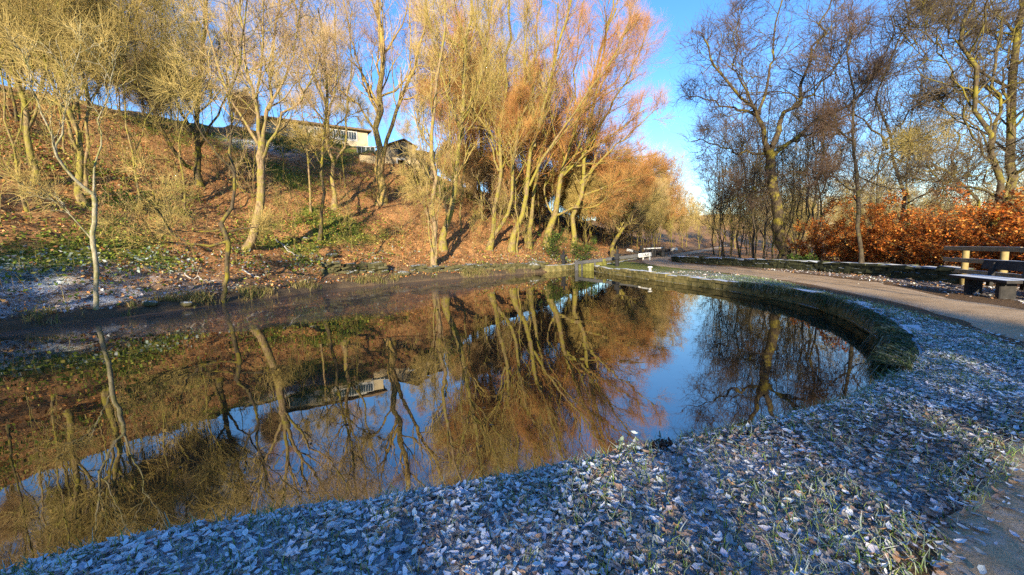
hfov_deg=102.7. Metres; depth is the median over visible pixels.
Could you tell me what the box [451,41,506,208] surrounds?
tree
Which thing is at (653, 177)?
tree
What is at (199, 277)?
fallen branch
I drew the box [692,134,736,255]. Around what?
tree
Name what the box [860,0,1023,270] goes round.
tree
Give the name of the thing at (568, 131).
tree
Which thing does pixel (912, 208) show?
tree
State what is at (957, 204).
tree
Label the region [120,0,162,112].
tree
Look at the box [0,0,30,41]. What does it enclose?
tree
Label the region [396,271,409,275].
boulder
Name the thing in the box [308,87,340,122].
tree
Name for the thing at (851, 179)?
tree
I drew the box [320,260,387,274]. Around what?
wall
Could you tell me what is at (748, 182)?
tree
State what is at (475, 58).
tree
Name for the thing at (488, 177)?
tree
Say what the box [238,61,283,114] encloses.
tree
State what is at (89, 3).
tree
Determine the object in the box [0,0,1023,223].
sky
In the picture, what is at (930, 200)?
tree
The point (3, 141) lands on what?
sapling
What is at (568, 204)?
tree
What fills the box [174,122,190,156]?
sapling
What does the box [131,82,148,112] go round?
sapling
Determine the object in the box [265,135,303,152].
evergreen bush
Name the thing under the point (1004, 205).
beech bush
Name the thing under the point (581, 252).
evergreen bush
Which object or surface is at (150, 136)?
sapling
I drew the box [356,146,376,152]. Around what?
conservatory
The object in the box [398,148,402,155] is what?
window
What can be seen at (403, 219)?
sapling
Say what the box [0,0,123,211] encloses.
tree
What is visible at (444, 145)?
tree
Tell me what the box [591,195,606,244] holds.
tree
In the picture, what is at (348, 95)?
tree
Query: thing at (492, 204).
sapling
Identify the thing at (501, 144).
tree
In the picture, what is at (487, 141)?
tree
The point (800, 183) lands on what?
tree
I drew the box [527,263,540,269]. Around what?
boulder
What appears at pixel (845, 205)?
tree
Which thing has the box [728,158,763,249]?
tree
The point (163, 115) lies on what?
sapling
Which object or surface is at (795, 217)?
tree
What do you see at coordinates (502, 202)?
sapling
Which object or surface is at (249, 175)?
sapling
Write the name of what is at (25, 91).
sapling
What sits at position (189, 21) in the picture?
tree
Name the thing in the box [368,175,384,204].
sapling
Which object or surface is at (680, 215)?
tree
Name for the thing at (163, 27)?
tree
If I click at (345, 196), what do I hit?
sapling
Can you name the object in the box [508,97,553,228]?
tree
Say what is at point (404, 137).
tree
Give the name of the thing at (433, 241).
tree
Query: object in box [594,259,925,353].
canal wall
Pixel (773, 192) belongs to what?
tree
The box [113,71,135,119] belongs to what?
sapling
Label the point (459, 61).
tree
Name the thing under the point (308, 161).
tree
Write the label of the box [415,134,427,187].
sapling
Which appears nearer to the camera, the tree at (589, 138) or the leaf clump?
the leaf clump
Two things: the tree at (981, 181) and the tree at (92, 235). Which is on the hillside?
the tree at (92, 235)
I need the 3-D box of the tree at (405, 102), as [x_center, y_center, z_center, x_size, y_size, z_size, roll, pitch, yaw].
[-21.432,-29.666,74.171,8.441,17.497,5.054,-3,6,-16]
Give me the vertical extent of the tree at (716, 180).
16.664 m
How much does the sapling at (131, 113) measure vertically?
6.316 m
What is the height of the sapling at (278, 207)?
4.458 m
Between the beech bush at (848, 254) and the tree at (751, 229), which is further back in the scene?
the tree at (751, 229)
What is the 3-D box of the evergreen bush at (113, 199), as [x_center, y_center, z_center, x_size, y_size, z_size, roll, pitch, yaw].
[-20.737,-4.588,22.029,2.267,1.776,2.297,-4,6,-20]
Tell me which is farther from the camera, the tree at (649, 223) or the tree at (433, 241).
the tree at (649, 223)
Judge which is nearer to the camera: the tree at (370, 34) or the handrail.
the tree at (370, 34)
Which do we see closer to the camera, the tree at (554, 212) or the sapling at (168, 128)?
the sapling at (168, 128)
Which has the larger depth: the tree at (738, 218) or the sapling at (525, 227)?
the tree at (738, 218)
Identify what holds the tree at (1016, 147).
on the ground at (758, 253)
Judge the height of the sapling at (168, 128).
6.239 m
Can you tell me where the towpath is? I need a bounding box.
[642,245,1023,574]
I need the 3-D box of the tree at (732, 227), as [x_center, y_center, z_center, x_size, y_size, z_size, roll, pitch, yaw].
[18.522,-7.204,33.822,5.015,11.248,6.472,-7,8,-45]
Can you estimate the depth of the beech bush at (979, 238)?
17.25 m
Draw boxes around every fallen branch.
[13,268,39,278]
[185,265,215,281]
[242,269,260,277]
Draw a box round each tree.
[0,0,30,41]
[0,0,104,165]
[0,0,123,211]
[0,0,124,154]
[0,0,136,184]
[0,0,151,209]
[0,0,168,181]
[0,2,153,309]
[0,42,36,98]
[0,49,27,84]
[1,6,95,117]
[2,0,227,207]
[8,51,18,121]
[19,0,158,194]
[70,33,118,110]
[71,23,144,117]
[85,0,276,186]
[86,0,299,302]
[112,0,253,213]
[112,45,176,121]
[116,7,146,108]
[117,0,168,54]
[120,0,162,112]
[125,7,180,113]
[129,58,183,121]
[143,0,201,119]
[157,0,216,114]
[160,53,220,130]
[161,0,355,252]
[187,24,238,125]
[208,57,244,117]
[216,25,266,88]
[221,86,261,139]
[223,1,318,184]
[226,84,267,132]
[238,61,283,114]
[264,0,395,210]
[266,63,317,118]
[266,67,299,115]
[272,0,376,242]
[278,43,333,213]
[295,2,359,187]
[297,0,469,205]
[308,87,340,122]
[323,66,362,126]
[353,0,447,185]
[356,98,387,145]
[373,75,409,141]
[376,0,487,266]
[395,106,418,141]
[396,36,452,193]
[398,108,429,144]
[400,0,538,251]
[403,0,478,178]
[408,38,475,185]
[410,49,494,231]
[420,17,497,143]
[435,0,523,219]
[435,144,467,189]
[436,0,497,198]
[437,136,455,170]
[445,0,571,250]
[445,43,502,201]
[449,151,485,200]
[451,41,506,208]
[454,0,518,195]
[466,114,511,162]
[474,23,559,243]
[475,48,550,252]
[478,143,496,194]
[479,158,522,217]
[480,147,521,212]
[483,71,527,214]
[489,49,571,233]
[493,0,653,252]
[504,165,522,210]
[506,0,649,249]
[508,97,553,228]
[515,165,550,223]
[520,0,674,247]
[522,86,585,238]
[528,187,550,224]
[534,68,605,233]
[539,163,558,218]
[540,97,619,244]
[541,0,683,254]
[542,131,570,232]
[546,164,578,243]
[551,79,622,242]
[554,112,593,236]
[555,163,580,224]
[561,161,616,246]
[564,151,620,244]
[576,205,594,232]
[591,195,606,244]
[593,141,647,249]
[593,166,670,256]
[596,178,640,248]
[598,144,622,241]
[614,146,661,244]
[617,192,649,253]
[622,148,659,250]
[631,196,654,244]
[641,202,660,247]
[642,221,660,244]
[643,170,673,246]
[646,189,674,250]
[649,185,671,247]
[654,211,665,241]
[659,161,685,245]
[660,215,677,244]
[662,212,681,243]
[663,0,966,259]
[664,191,688,234]
[675,211,691,242]
[684,110,744,256]
[688,45,820,257]
[690,116,746,254]
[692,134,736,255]
[693,160,736,240]
[696,107,769,256]
[696,135,769,256]
[706,37,786,257]
[711,103,781,258]
[712,46,836,258]
[718,157,755,252]
[718,180,751,256]
[726,155,764,254]
[727,130,762,255]
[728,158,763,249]
[730,184,769,255]
[735,188,762,241]
[737,140,768,254]
[743,102,833,239]
[745,117,816,258]
[749,166,788,258]
[755,122,819,237]
[757,0,897,259]
[757,189,771,256]
[760,81,826,259]
[762,138,851,251]
[764,51,865,253]
[766,94,839,253]
[769,177,822,258]
[774,8,869,233]
[779,112,828,259]
[781,0,939,268]
[783,195,810,254]
[799,0,1023,263]
[804,137,855,260]
[820,41,929,231]
[823,123,887,235]
[828,179,866,247]
[829,133,887,244]
[831,145,915,227]
[835,140,917,227]
[846,62,1000,260]
[847,133,909,215]
[853,170,900,226]
[856,55,1023,257]
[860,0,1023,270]
[863,166,910,222]
[866,145,927,223]
[899,191,938,234]
[911,167,963,215]
[912,172,961,234]
[917,0,1023,259]
[936,177,971,244]
[943,120,1020,265]
[972,72,1023,231]
[979,165,1022,233]
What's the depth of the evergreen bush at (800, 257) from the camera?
20.97 m
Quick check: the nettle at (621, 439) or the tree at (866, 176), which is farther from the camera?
the tree at (866, 176)
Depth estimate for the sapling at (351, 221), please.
26.94 m
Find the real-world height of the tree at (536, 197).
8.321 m
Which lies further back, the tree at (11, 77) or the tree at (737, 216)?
the tree at (737, 216)
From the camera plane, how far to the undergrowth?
30.61 m
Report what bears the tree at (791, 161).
on the ground at (758, 253)
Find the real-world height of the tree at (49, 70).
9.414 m
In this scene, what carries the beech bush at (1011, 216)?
on the ground at (758, 253)
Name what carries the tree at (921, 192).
on the ground at (758, 253)
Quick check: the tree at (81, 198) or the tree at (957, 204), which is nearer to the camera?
the tree at (81, 198)
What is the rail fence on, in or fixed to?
on the ground at (758, 253)
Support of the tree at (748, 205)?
on the ground at (758, 253)
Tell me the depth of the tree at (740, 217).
33.66 m
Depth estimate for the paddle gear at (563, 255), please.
33.03 m
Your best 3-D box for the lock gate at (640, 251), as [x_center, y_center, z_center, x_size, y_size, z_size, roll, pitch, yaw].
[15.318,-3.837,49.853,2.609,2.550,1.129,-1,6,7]
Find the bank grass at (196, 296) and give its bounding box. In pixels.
[2,263,566,329]
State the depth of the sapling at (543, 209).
47.40 m
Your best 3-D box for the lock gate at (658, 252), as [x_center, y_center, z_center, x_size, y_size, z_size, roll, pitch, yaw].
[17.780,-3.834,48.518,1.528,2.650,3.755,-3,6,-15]
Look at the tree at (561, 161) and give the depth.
43.23 m
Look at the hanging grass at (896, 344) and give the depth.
6.50 m
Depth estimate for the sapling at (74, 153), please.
20.23 m
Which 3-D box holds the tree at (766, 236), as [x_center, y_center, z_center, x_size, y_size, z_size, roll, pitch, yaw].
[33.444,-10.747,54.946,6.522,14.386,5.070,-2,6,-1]
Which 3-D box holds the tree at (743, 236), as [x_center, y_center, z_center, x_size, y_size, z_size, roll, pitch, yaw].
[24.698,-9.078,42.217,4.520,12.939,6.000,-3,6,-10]
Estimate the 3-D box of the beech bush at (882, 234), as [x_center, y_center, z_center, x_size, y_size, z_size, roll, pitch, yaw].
[16.156,-2.070,17.395,3.896,3.519,4.286,2,7,34]
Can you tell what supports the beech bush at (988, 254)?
on the ground at (758, 253)
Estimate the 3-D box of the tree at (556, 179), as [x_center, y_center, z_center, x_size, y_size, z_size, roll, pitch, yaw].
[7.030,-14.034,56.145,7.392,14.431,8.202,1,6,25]
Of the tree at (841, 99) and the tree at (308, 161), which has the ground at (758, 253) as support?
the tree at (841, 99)
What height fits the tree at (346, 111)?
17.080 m
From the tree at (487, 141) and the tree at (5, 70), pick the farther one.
the tree at (487, 141)
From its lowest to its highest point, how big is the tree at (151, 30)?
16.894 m
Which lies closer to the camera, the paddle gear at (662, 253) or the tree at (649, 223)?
the paddle gear at (662, 253)
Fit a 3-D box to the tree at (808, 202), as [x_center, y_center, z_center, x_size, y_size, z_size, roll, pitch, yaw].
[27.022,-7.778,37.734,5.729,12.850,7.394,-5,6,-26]
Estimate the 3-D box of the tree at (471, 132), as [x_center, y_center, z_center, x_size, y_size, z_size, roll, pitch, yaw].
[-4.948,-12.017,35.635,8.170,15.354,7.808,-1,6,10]
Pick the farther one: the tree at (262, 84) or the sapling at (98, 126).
the tree at (262, 84)
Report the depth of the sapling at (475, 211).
36.36 m
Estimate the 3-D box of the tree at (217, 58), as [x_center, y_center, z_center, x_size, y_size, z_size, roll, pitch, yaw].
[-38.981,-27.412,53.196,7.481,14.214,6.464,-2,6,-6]
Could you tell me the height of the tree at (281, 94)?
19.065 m
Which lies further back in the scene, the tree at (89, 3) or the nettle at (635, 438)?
the tree at (89, 3)
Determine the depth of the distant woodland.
88.29 m
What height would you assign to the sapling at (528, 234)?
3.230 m
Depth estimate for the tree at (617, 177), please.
58.85 m
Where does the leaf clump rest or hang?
on the ground at (758, 253)
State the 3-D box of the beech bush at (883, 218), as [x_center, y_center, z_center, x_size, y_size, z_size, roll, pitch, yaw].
[18.591,-2.660,18.737,5.000,4.516,5.500,1,6,25]
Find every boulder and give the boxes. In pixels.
[141,300,158,306]
[179,301,193,306]
[299,237,309,241]
[325,253,338,257]
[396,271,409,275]
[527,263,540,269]
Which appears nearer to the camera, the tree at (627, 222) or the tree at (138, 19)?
the tree at (138, 19)
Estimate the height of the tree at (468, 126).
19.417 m
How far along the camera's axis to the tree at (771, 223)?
45.60 m
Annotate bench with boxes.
[949,259,1023,298]
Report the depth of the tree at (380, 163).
36.23 m
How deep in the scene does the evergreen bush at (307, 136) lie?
52.81 m
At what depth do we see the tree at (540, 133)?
45.82 m
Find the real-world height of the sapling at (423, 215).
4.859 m
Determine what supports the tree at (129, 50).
on the hillside
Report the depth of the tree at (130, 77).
38.27 m
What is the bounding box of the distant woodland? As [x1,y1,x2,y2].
[613,140,1023,259]
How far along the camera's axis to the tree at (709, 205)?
55.06 m
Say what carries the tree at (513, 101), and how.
on the hillside
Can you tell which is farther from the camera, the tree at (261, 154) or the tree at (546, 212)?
the tree at (546, 212)
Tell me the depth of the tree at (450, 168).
46.45 m
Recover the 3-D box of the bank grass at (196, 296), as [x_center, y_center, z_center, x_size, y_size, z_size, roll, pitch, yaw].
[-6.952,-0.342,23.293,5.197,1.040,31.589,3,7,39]
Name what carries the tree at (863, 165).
on the ground at (758, 253)
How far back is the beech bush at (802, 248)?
23.04 m
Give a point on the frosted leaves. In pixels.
(615, 500)
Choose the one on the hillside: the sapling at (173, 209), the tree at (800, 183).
the sapling at (173, 209)
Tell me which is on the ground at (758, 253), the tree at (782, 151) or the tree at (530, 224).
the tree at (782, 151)
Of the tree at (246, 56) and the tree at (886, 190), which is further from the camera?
the tree at (246, 56)
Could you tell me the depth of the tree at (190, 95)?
37.98 m
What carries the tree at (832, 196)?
on the ground at (758, 253)
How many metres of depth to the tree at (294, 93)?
72.17 m
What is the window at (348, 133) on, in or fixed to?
in the bungalow
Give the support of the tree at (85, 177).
on the hillside
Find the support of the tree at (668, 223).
on the hillside
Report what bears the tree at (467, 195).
on the hillside
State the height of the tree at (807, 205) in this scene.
16.382 m
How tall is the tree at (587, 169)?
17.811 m
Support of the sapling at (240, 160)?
on the hillside
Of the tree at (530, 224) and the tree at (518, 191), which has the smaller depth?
the tree at (530, 224)
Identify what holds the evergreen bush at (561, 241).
on the hillside
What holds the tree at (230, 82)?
on the hillside
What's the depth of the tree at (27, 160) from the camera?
20.84 m
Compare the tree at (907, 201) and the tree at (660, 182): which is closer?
the tree at (907, 201)
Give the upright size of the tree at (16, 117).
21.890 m
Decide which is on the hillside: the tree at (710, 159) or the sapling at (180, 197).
the sapling at (180, 197)
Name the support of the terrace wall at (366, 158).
on the hillside
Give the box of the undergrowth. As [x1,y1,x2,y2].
[0,83,600,302]
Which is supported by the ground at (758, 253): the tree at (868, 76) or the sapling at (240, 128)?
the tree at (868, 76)
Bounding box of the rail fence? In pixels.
[943,246,1023,284]
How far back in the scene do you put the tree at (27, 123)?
20.24 m
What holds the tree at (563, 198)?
on the hillside
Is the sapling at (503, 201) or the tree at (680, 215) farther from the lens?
the tree at (680, 215)
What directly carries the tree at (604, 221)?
on the hillside
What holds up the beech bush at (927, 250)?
on the ground at (758, 253)
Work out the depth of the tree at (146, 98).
36.25 m
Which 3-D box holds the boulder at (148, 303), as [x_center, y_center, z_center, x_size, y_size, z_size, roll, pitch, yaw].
[-13.348,0.590,15.088,0.563,0.269,0.444,-2,6,0]
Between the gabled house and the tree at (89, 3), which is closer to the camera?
the tree at (89, 3)
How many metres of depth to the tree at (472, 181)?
43.26 m
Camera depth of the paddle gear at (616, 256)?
29.15 m
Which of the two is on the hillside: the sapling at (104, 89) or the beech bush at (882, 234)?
the sapling at (104, 89)
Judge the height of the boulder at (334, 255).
0.380 m
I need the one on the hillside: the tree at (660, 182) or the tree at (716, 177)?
the tree at (660, 182)
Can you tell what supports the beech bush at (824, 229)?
on the ground at (758, 253)
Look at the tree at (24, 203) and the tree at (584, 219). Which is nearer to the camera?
the tree at (24, 203)
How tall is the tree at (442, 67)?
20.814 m
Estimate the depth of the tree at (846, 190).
33.51 m
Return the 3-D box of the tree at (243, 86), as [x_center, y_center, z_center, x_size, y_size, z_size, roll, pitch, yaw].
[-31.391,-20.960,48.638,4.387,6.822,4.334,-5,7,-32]
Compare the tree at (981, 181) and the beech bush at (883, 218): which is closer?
the beech bush at (883, 218)
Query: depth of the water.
5.81 m
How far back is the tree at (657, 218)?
66.27 m
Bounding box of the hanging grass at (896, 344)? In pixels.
[733,281,919,381]
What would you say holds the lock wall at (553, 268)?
on the ground at (758, 253)
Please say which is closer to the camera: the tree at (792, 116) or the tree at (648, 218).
the tree at (792, 116)
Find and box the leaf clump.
[644,436,674,451]
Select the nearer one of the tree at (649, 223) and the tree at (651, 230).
the tree at (649, 223)
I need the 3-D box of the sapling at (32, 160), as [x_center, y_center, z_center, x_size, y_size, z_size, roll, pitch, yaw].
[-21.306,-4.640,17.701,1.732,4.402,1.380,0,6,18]
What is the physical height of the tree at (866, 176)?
16.248 m
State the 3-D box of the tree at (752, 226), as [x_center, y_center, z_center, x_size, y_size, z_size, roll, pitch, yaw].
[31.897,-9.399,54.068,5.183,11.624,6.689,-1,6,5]
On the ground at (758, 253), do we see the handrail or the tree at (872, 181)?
the tree at (872, 181)
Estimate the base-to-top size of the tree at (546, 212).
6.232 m
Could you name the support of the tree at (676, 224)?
on the hillside
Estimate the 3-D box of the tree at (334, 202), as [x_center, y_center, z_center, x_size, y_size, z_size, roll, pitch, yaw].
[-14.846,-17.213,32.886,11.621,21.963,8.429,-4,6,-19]
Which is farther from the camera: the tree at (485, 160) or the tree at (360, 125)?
the tree at (360, 125)
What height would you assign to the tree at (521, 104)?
21.050 m
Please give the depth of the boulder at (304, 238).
27.70 m
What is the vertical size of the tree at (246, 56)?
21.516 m
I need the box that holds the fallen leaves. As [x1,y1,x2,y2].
[0,93,615,320]
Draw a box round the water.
[0,269,881,570]
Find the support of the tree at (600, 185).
on the hillside
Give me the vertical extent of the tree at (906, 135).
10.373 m
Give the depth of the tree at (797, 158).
26.34 m
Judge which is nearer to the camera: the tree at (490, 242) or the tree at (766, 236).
the tree at (490, 242)
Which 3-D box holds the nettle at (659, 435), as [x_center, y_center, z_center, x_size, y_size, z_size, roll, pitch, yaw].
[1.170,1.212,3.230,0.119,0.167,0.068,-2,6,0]
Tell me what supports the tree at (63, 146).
on the hillside
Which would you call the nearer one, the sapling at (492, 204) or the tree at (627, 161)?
the sapling at (492, 204)
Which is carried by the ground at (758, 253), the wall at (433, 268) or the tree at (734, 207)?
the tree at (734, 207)
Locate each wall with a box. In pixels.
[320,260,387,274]
[359,155,433,177]
[409,261,545,272]
[542,257,648,271]
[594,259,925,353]
[671,256,973,283]
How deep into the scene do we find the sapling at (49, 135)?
22.67 m
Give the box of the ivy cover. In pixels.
[0,95,601,312]
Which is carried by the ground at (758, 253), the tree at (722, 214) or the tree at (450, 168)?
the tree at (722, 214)
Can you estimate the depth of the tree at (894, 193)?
41.75 m
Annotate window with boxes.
[347,131,350,139]
[351,132,355,139]
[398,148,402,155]
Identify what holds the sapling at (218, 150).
on the hillside
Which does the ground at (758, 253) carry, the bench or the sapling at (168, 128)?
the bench
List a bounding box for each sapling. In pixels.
[0,97,37,226]
[0,129,43,223]
[7,71,30,105]
[33,111,61,160]
[55,126,116,217]
[71,168,139,266]
[75,92,112,157]
[84,107,146,195]
[89,56,118,117]
[103,119,153,177]
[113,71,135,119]
[113,82,155,154]
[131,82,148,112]
[134,110,168,170]
[145,90,171,143]
[145,181,186,253]
[149,103,182,187]
[153,152,196,232]
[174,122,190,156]
[184,176,205,213]
[206,136,225,178]
[213,133,248,209]
[214,123,274,216]
[226,108,247,166]
[233,145,250,176]
[269,174,289,232]
[278,174,304,257]
[332,194,356,257]
[334,172,352,226]
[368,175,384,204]
[387,185,418,248]
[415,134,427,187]
[417,209,430,243]
[465,208,486,249]
[471,194,487,236]
[472,172,510,250]
[497,185,505,214]
[498,188,514,213]
[514,196,525,233]
[516,205,534,252]
[522,222,532,250]
[540,192,550,227]
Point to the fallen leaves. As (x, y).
(133, 282)
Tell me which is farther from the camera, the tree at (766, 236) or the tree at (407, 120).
the tree at (407, 120)
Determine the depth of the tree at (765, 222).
29.26 m
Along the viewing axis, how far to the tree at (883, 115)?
20.01 m
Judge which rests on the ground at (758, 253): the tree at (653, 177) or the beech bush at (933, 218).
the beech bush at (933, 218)
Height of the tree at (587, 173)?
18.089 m
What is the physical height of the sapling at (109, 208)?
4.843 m
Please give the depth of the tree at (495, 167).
47.45 m
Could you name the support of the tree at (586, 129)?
on the hillside
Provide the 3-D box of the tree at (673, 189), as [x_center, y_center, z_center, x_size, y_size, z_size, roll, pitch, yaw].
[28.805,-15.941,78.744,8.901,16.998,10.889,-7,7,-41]
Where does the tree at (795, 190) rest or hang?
on the ground at (758, 253)
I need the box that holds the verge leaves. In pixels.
[658,268,1023,378]
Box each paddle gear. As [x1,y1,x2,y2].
[560,250,566,264]
[614,249,621,265]
[660,246,664,256]
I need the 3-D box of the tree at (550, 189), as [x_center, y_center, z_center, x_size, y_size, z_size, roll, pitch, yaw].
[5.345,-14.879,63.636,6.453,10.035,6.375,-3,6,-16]
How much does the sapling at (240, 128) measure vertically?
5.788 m
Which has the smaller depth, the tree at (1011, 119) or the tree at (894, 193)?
the tree at (1011, 119)
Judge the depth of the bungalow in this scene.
57.47 m
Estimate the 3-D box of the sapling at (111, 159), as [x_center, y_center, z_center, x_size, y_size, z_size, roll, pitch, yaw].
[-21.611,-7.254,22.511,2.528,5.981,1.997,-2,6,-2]
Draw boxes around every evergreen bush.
[99,185,154,212]
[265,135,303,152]
[295,126,320,141]
[316,127,348,146]
[402,162,428,180]
[428,167,459,213]
[537,225,569,258]
[569,236,600,260]
[786,253,818,267]
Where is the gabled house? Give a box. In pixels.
[375,138,433,160]
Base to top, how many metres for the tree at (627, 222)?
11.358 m
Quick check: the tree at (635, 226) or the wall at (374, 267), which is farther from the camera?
the tree at (635, 226)
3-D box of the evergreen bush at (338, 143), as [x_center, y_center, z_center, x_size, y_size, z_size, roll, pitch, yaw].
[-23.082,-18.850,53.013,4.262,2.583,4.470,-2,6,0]
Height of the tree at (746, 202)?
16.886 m
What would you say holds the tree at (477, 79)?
on the hillside
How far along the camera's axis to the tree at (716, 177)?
36.16 m
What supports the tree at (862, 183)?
on the ground at (758, 253)
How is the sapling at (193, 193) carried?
on the hillside
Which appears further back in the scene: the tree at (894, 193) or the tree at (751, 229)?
the tree at (751, 229)
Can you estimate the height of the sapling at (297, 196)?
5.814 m
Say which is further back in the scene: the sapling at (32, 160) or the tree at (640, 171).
the tree at (640, 171)
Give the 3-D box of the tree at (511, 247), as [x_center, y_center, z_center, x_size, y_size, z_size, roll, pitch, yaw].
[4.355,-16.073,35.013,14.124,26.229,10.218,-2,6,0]
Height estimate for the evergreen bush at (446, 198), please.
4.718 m
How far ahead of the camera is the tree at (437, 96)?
41.86 m
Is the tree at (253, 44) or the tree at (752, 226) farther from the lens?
the tree at (752, 226)
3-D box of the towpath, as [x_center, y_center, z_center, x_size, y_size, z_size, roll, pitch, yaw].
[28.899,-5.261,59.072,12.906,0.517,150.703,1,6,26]
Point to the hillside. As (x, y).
(92, 314)
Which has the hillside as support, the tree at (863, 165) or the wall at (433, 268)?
the wall at (433, 268)
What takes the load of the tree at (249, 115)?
on the hillside
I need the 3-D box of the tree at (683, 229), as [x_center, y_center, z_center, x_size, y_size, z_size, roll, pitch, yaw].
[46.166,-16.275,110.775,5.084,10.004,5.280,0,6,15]
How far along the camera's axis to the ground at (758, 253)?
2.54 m
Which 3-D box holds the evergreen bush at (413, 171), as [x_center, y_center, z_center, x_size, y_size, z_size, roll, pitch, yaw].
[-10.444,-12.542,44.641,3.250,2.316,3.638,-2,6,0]
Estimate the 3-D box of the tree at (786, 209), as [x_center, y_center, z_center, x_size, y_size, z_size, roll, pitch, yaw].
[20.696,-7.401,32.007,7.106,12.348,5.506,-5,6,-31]
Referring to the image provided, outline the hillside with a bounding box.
[0,84,705,329]
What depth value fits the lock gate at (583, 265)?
31.21 m
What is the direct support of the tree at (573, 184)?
on the hillside
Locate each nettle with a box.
[615,436,623,453]
[628,431,638,447]
[655,430,663,446]
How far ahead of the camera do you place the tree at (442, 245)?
31.23 m
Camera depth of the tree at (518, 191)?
51.85 m
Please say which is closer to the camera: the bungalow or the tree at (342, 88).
the tree at (342, 88)
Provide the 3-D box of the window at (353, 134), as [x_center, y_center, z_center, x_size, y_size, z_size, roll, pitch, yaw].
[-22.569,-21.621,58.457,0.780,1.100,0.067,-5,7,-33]
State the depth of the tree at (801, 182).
45.48 m
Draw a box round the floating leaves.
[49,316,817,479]
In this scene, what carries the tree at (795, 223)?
on the ground at (758, 253)
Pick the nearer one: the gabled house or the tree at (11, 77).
the tree at (11, 77)
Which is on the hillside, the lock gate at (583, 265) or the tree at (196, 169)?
the tree at (196, 169)
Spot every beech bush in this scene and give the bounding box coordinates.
[774,217,849,261]
[794,194,916,262]
[804,209,901,262]
[835,200,958,264]
[848,177,1017,265]
[869,196,1016,270]
[925,202,1022,269]
[939,206,1023,273]
[943,200,1023,274]
[953,221,1013,271]
[981,187,1023,260]
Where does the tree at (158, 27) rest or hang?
on the hillside
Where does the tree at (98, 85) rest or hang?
on the hillside
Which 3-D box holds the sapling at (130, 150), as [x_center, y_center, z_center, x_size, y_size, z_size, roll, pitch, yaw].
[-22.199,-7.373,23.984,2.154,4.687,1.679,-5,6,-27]
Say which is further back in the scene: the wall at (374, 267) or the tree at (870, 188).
the tree at (870, 188)
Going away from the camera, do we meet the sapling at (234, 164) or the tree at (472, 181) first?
the sapling at (234, 164)
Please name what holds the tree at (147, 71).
on the hillside
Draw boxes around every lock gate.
[575,252,651,270]
[626,245,647,257]
[651,244,677,256]
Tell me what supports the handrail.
attached to the lock gate at (658, 252)
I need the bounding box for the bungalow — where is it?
[260,115,371,145]
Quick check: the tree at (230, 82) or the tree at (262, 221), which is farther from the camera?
the tree at (230, 82)
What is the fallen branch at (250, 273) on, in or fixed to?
on the hillside
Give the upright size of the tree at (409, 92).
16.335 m
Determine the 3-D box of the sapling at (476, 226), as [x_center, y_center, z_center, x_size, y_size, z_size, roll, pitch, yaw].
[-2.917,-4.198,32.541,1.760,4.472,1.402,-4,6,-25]
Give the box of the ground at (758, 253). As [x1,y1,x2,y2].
[0,215,1023,574]
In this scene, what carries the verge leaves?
on the ground at (758, 253)
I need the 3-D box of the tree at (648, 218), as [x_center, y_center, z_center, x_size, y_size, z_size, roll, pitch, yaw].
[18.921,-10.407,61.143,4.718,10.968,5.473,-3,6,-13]
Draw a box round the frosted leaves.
[1,316,1023,574]
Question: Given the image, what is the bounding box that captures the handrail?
[643,247,662,257]
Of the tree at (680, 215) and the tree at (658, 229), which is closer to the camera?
the tree at (658, 229)
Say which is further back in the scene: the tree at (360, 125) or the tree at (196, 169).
the tree at (360, 125)
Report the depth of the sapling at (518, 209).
38.84 m
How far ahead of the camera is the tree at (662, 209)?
71.08 m
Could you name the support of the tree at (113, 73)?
on the hillside
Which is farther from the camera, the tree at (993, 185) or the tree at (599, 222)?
the tree at (599, 222)
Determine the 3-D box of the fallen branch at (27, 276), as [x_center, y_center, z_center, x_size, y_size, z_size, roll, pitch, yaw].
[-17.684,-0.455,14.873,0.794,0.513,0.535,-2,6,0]
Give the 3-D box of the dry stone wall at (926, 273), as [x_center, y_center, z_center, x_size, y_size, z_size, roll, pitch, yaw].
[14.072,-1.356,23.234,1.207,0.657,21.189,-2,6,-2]
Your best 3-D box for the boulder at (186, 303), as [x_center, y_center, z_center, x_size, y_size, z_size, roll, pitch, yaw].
[-12.647,0.644,15.903,0.484,0.234,0.398,-2,6,0]

